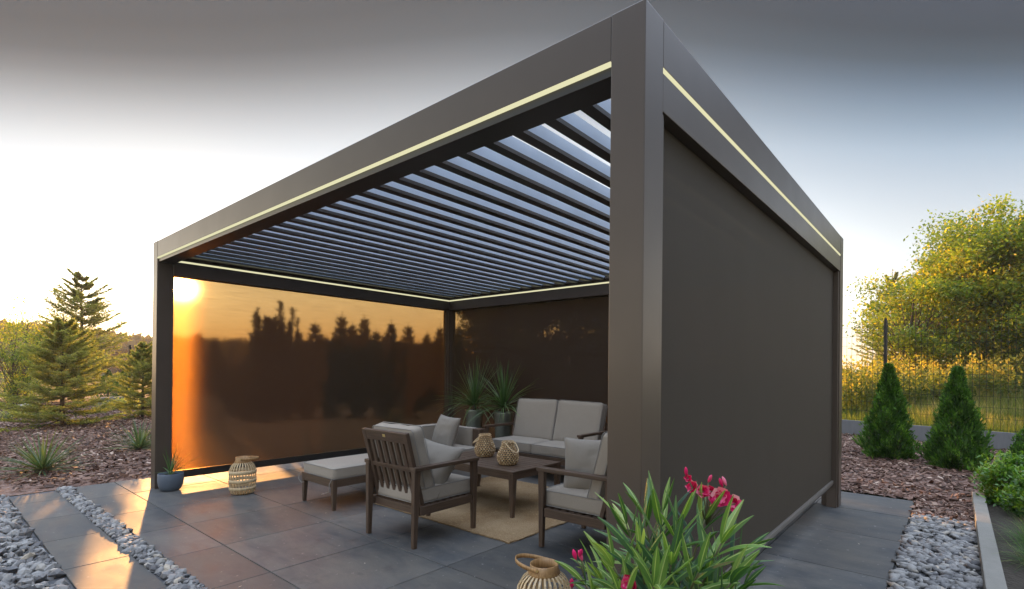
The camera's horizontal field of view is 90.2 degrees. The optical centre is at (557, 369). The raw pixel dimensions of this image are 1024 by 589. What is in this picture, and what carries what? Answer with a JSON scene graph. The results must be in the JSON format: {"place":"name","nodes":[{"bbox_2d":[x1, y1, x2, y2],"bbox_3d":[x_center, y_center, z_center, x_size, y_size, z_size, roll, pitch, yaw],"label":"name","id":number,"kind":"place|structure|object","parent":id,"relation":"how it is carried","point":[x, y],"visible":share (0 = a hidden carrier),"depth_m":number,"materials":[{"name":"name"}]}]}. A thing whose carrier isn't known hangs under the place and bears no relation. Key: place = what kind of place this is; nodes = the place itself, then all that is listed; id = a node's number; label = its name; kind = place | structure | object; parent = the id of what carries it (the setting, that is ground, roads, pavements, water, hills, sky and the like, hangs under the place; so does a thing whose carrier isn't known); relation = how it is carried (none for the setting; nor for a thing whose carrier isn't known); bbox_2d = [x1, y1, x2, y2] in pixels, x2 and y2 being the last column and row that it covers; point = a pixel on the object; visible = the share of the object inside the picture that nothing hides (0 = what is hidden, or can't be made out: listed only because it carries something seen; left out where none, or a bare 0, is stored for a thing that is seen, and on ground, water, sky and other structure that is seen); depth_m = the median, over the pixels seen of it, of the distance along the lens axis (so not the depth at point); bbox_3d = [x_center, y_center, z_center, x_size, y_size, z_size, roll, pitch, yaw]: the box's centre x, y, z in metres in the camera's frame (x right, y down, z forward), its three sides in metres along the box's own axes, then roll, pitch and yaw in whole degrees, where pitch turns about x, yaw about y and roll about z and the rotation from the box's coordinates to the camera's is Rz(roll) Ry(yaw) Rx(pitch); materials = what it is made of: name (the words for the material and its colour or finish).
{"place":"outdoors","nodes":[
{"label":"outdoors","id":0,"kind":"place"},
{"bbox_2d":[9,453,913,588],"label":"patio paving","id":1,"kind":"structure","parent":0,"point":[198,526],"depth_m":3.91,"materials":[{"name":"grey tile"}]},
{"bbox_2d":[55,486,207,588],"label":"stone channel","id":2,"kind":"object","parent":1,"relation":"on","point":[150,559],"visible":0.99,"depth_m":3.76,"materials":[{"name":"grey gravel"}]},
{"bbox_2d":[157,447,189,490],"bbox_3d":[-4.151,1.042,5.508,0.532,0.513,0.295,1,0,19],"label":"potted plant","id":3,"kind":"object","parent":1,"relation":"on","point":[170,479],"visible":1,"depth_m":5.44,"materials":[{"name":"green plant"}]},
{"bbox_2d":[228,456,258,494],"bbox_3d":[-3.329,1.113,5.369,0.256,0.386,0.256,1,0,24],"label":"bamboo lantern","id":4,"kind":"object","parent":1,"relation":"on","point":[251,469],"visible":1,"depth_m":5.30,"materials":[{"name":"beige wicker"}]},
{"bbox_2d":[298,453,383,510],"bbox_3d":[-2.096,1.119,5.221,0.626,0.399,0.844,0,0,38],"label":"ottoman","id":5,"kind":"object","parent":1,"relation":"on","point":[334,473],"visible":0.58,"depth_m":4.92,"materials":[{"name":"grey fabric"}]},
{"bbox_2d":[362,421,478,549],"bbox_3d":[-1.127,0.875,4.156,0.654,0.900,0.707,0,0,37],"label":"armchair","id":6,"kind":"object","parent":1,"relation":"on","point":[406,483],"visible":0.96,"depth_m":3.96,"materials":[{"name":"brown wood"}]},
{"bbox_2d":[424,438,464,498],"bbox_3d":[-1.052,0.792,4.170,0.460,0.460,0.217,9,-34,26],"label":"scatter cushion","id":7,"kind":"object","parent":6,"relation":"on","point":[437,452],"visible":0.41,"depth_m":4.10,"materials":[{"name":"grey fabric"}]},
{"bbox_2d":[375,423,485,479],"bbox_3d":[-1.535,1.003,5.949,0.909,0.645,1.058,0,0,38],"label":"lounge seat","id":8,"kind":"object","parent":1,"relation":"on","point":[466,436],"visible":0.12,"depth_m":6.16,"materials":[{"name":"grey fabric"}]},
{"bbox_2d":[432,414,460,446],"bbox_3d":[-1.341,0.753,6.064,0.420,0.420,0.188,5,-15,44],"label":"scatter cushion","id":9,"kind":"object","parent":8,"relation":"on","point":[446,429],"visible":0.8,"depth_m":5.96,"materials":[{"name":"grey fabric"}]},
{"bbox_2d":[436,357,499,427],"bbox_3d":[-1.276,0.550,7.856,1.235,1.566,1.455,0,0,38],"label":"dracaena plant","id":10,"kind":"object","parent":1,"relation":"on","point":[476,422],"visible":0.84,"depth_m":7.77,"materials":[{"name":"green plant"}]},
{"bbox_2d":[375,476,565,543],"bbox_3d":[-0.592,1.327,5.108,1.910,0.012,1.700,0,0,38],"label":"rug","id":11,"kind":"object","parent":1,"relation":"on","point":[494,520],"visible":0.52,"depth_m":4.64,"materials":[{"name":"fabric"}]},
{"bbox_2d":[454,450,560,517],"bbox_3d":[-0.654,1.119,5.161,1.190,0.415,0.700,0,0,38],"label":"coffee table","id":12,"kind":"object","parent":11,"relation":"on","point":[524,467],"visible":0.56,"depth_m":4.80,"materials":[{"name":"brown wood"}]},
{"bbox_2d":[473,433,495,456],"bbox_3d":[-0.767,0.792,5.361,0.224,0.236,0.223,1,0,-30],"label":"wicker lantern","id":13,"kind":"object","parent":12,"relation":"on","point":[484,446],"visible":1,"depth_m":5.30,"materials":[{"name":"wicker"}]},
{"bbox_2d":[497,440,518,465],"bbox_3d":[-0.479,0.799,4.902,0.216,0.227,0.215,1,0,-3],"label":"wicker lantern","id":14,"kind":"object","parent":12,"relation":"on","point":[507,454],"visible":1,"depth_m":4.84,"materials":[{"name":"wicker"}]},
{"bbox_2d":[151,0,842,588],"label":"pergola","id":15,"kind":"object","parent":1,"relation":"on","point":[671,298],"visible":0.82,"depth_m":3.82,"materials":[{"name":"metal"}]},
{"bbox_2d":[464,359,541,437],"bbox_3d":[-0.813,0.570,7.425,1.227,1.534,1.396,0,0,38],"label":"dracaena plant","id":16,"kind":"object","parent":1,"relation":"on","point":[503,415],"visible":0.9,"depth_m":7.34,"materials":[{"name":"green plant"}]},
{"bbox_2d":[515,553,570,588],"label":"bamboo lantern","id":17,"kind":"object","parent":1,"relation":"on","point":[542,569],"visible":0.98,"depth_m":2.60,"materials":[{"name":"beige wicker"}]},
{"bbox_2d":[483,398,607,465],"bbox_3d":[-0.128,0.866,6.528,1.594,0.951,0.762,0,0,38],"label":"sofa","id":18,"kind":"object","parent":1,"relation":"on","point":[545,427],"visible":0.73,"depth_m":6.51,"materials":[{"name":"grey fabric"}]},
{"bbox_2d":[536,432,607,546],"bbox_3d":[0.315,0.889,3.880,0.707,0.900,0.654,0,0,36],"label":"armchair","id":19,"kind":"object","parent":1,"relation":"on","point":[582,507],"visible":0.34,"depth_m":3.67,"materials":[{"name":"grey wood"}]},
{"bbox_2d":[563,437,601,488],"bbox_3d":[0.252,0.739,3.903,0.430,0.430,0.207,1,-10,10],"label":"scatter cushion","id":20,"kind":"object","parent":19,"relation":"on","point":[580,455],"visible":0.48,"depth_m":3.85,"materials":[{"name":"grey fabric"}]},
{"bbox_2d":[554,467,781,588],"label":"oleander","id":21,"kind":"object","parent":1,"relation":"on","point":[705,565],"visible":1,"depth_m":1.28,"materials":[{"name":"plant"}]},
{"bbox_2d":[0,370,998,586],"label":"ground","id":22,"kind":"structure","parent":0,"point":[1,379],"depth_m":9.31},
{"bbox_2d":[0,494,70,588],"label":"crushed stone bed","id":23,"kind":"object","parent":22,"relation":"on","point":[42,570],"visible":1,"depth_m":3.43,"materials":[{"name":"grey gravel"}]},
{"bbox_2d":[0,319,151,373],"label":"forest","id":24,"kind":"object","parent":22,"relation":"on","point":[136,339],"visible":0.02,"depth_m":95.65,"materials":[{"name":"green plant"}]},
{"bbox_2d":[1,491,978,588],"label":"gravel base","id":25,"kind":"object","parent":22,"relation":"on","point":[34,537],"visible":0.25,"depth_m":3.54,"materials":[{"name":"grey gravel"}]},
{"bbox_2d":[886,512,982,588],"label":"pebble strip","id":26,"kind":"object","parent":25,"relation":"on","point":[931,550],"visible":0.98,"depth_m":3.66,"materials":[{"name":"grey stone"}]},
{"bbox_2d":[0,391,1007,517],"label":"mulch bed","id":27,"kind":"object","parent":22,"relation":"on","point":[7,490],"visible":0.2,"depth_m":6.40,"materials":[{"name":"brown wood"}]},
{"bbox_2d":[0,320,45,407],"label":"leafy tree","id":28,"kind":"object","parent":27,"relation":"on","point":[14,390],"visible":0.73,"depth_m":15.46,"materials":[{"name":"green plant"}]},
{"bbox_2d":[0,292,53,401],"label":"leafy tree","id":29,"kind":"object","parent":27,"relation":"on","point":[40,335],"visible":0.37,"depth_m":18.45,"materials":[{"name":"green plant"}]},
{"bbox_2d":[0,387,53,404],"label":"shrub","id":30,"kind":"object","parent":27,"relation":"on","point":[3,399],"visible":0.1,"depth_m":17.10,"materials":[{"name":"plant"}]},
{"bbox_2d":[0,403,65,418],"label":"shrub","id":31,"kind":"object","parent":27,"relation":"on","point":[7,415],"visible":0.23,"depth_m":12.71,"materials":[{"name":"plant"}]},
{"bbox_2d":[0,428,102,479],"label":"yucca","id":32,"kind":"object","parent":27,"relation":"on","point":[42,463],"visible":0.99,"depth_m":6.25,"materials":[{"name":"green plant"}]},
{"bbox_2d":[0,314,126,431],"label":"spruce tree","id":33,"kind":"object","parent":27,"relation":"on","point":[61,339],"visible":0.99,"depth_m":11.01,"materials":[{"name":"green plant"}]},
{"bbox_2d":[2,342,147,403],"bbox_3d":[-11.011,0.267,17.467,14.661,2.180,1.676,1,0,-8],"label":"wire fence","id":34,"kind":"object","parent":27,"relation":"on","point":[129,350],"visible":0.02,"depth_m":17.37,"materials":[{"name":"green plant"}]},
{"bbox_2d":[0,401,151,490],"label":"bark chips","id":35,"kind":"object","parent":27,"relation":"on","point":[95,435],"visible":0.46,"depth_m":8.07,"materials":[{"name":"brown wood"}]},
{"bbox_2d":[13,264,141,401],"bbox_3d":[-18.287,-1.437,19.452,4.043,5.348,3.971,1,0,-31],"label":"spruce tree","id":36,"kind":"object","parent":27,"relation":"on","point":[92,308],"visible":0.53,"depth_m":19.36,"materials":[{"name":"green plant"}]},
{"bbox_2d":[92,369,121,396],"bbox_3d":[-15.923,0.478,17.948,1.048,1.008,0.971,0,0,38],"label":"thuja","id":37,"kind":"object","parent":27,"relation":"on","point":[107,373],"visible":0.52,"depth_m":17.95,"materials":[{"name":"green plant"}]},
{"bbox_2d":[88,394,140,409],"bbox_3d":[-13.575,1.104,15.858,1.629,0.718,1.626,1,0,-12],"label":"shrub","id":38,"kind":"object","parent":27,"relation":"on","point":[122,399],"visible":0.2,"depth_m":15.59,"materials":[{"name":"plant"}]},
{"bbox_2d":[98,396,139,404],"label":"retaining wall","id":39,"kind":"structure","parent":27,"relation":"on","point":[120,397],"depth_m":17.37,"materials":[{"name":"stone"}]},
{"bbox_2d":[109,370,136,395],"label":"thuja","id":40,"kind":"object","parent":27,"relation":"on","point":[122,371],"visible":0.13,"depth_m":18.55,"materials":[{"name":"green plant"}]},
{"bbox_2d":[96,417,150,451],"bbox_3d":[-6.609,1.050,8.046,0.962,0.657,1.098,0,0,38],"label":"yucca","id":41,"kind":"object","parent":27,"relation":"on","point":[140,442],"visible":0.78,"depth_m":8.01,"materials":[{"name":"green plant"}]},
{"bbox_2d":[101,338,151,420],"bbox_3d":[-10.743,0.247,13.128,1.665,2.176,1.683,1,0,2],"label":"spruce tree","id":42,"kind":"object","parent":27,"relation":"on","point":[137,369],"visible":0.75,"depth_m":13.00,"materials":[{"name":"green plant"}]},
{"bbox_2d":[850,362,923,459],"bbox_3d":[5.282,0.649,8.146,1.001,1.555,0.939,0,0,38],"label":"thuja","id":43,"kind":"object","parent":27,"relation":"on","point":[895,439],"visible":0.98,"depth_m":7.97,"materials":[{"name":"green plant"}]},
{"bbox_2d":[841,433,1008,521],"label":"bark chips","id":44,"kind":"object","parent":27,"relation":"on","point":[941,509],"visible":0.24,"depth_m":6.21,"materials":[{"name":"brown wood"}]},
{"bbox_2d":[912,365,995,470],"bbox_3d":[5.770,0.675,7.257,0.939,1.507,0.934,1,0,2],"label":"thuja","id":45,"kind":"object","parent":27,"relation":"on","point":[956,414],"visible":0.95,"depth_m":7.15,"materials":[{"name":"green plant"}]},
{"bbox_2d":[1001,425,1023,457],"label":"thuja","id":46,"kind":"object","parent":27,"relation":"on","point":[1018,444],"visible":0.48,"depth_m":7.54,"materials":[{"name":"green plant"}]},
{"bbox_2d":[846,268,929,367],"bbox_3d":[13.190,-1.620,19.968,3.275,4.852,3.335,1,0,19],"label":"spruce tree","id":47,"kind":"object","parent":22,"relation":"on","point":[896,277],"visible":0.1,"depth_m":19.93,"materials":[{"name":"green plant"}]},
{"bbox_2d":[870,254,948,370],"bbox_3d":[16.129,-2.130,21.972,4.377,5.955,4.299,1,0,15],"label":"spruce tree","id":48,"kind":"object","parent":22,"relation":"on","point":[920,305],"visible":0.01,"depth_m":21.98,"materials":[{"name":"green plant"}]},
{"bbox_2d":[843,268,1005,374],"bbox_3d":[12.328,-1.387,17.414,4.834,4.519,4.568,1,0,19],"label":"leafy tree","id":49,"kind":"object","parent":22,"relation":"on","point":[940,293],"visible":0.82,"depth_m":16.66,"materials":[{"name":"green plant"}]},
{"bbox_2d":[842,341,1023,408],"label":"goldenrod","id":50,"kind":"object","parent":22,"relation":"on","point":[924,388],"visible":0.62,"depth_m":14.52,"materials":[{"name":"yellow plant"}]},
{"bbox_2d":[842,312,1023,448],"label":"wire fence","id":51,"kind":"object","parent":22,"relation":"on","point":[1001,440],"visible":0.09,"depth_m":10.03,"materials":[{"name":"black metal"}]},
{"bbox_2d":[875,191,1023,369],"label":"leafy tree","id":52,"kind":"object","parent":22,"relation":"on","point":[949,258],"visible":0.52,"depth_m":16.80,"materials":[{"name":"green plant"}]},
{"bbox_2d":[921,202,1023,375],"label":"leafy tree","id":53,"kind":"object","parent":22,"relation":"on","point":[1015,246],"visible":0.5,"depth_m":16.18,"materials":[{"name":"green plant"}]},
{"bbox_2d":[972,492,1007,588],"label":"concrete edging","id":54,"kind":"object","parent":22,"relation":"on","point":[992,574],"visible":0.8,"depth_m":3.62,"materials":[{"name":"grey concrete"}]},
{"bbox_2d":[0,0,1023,371],"label":"sky","id":55,"kind":"structure","parent":0,"point":[125,125],"materials":[{"name":"grey"}]},
{"bbox_2d":[842,375,1023,433],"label":"meadow grass","id":56,"kind":"structure","parent":0,"point":[919,409],"depth_m":12.77,"materials":[{"name":"green plant"}]},
{"bbox_2d":[987,502,1023,588],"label":"planting soil","id":57,"kind":"structure","parent":0,"point":[1014,578],"depth_m":3.95,"materials":[{"name":"brown soil"}]},
{"bbox_2d":[967,449,1023,507],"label":"leafy shrub","id":58,"kind":"object","parent":57,"relation":"on","point":[992,475],"visible":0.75,"depth_m":5.15,"materials":[{"name":"green plant"}]},
{"bbox_2d":[971,523,1023,570],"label":"ornamental grass","id":59,"kind":"object","parent":57,"relation":"on","point":[1019,547],"depth_m":3.58,"materials":[{"name":"green plant"}]},
{"bbox_2d":[979,464,1023,516],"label":"leafy shrub","id":60,"kind":"object","parent":57,"relation":"on","point":[1014,502],"visible":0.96,"depth_m":4.72,"materials":[{"name":"green plant"}]},
{"bbox_2d":[995,507,1023,548],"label":"ornamental grass","id":61,"kind":"object","parent":57,"relation":"on","point":[1022,535],"depth_m":4.03,"materials":[{"name":"green plant"}]}
]}

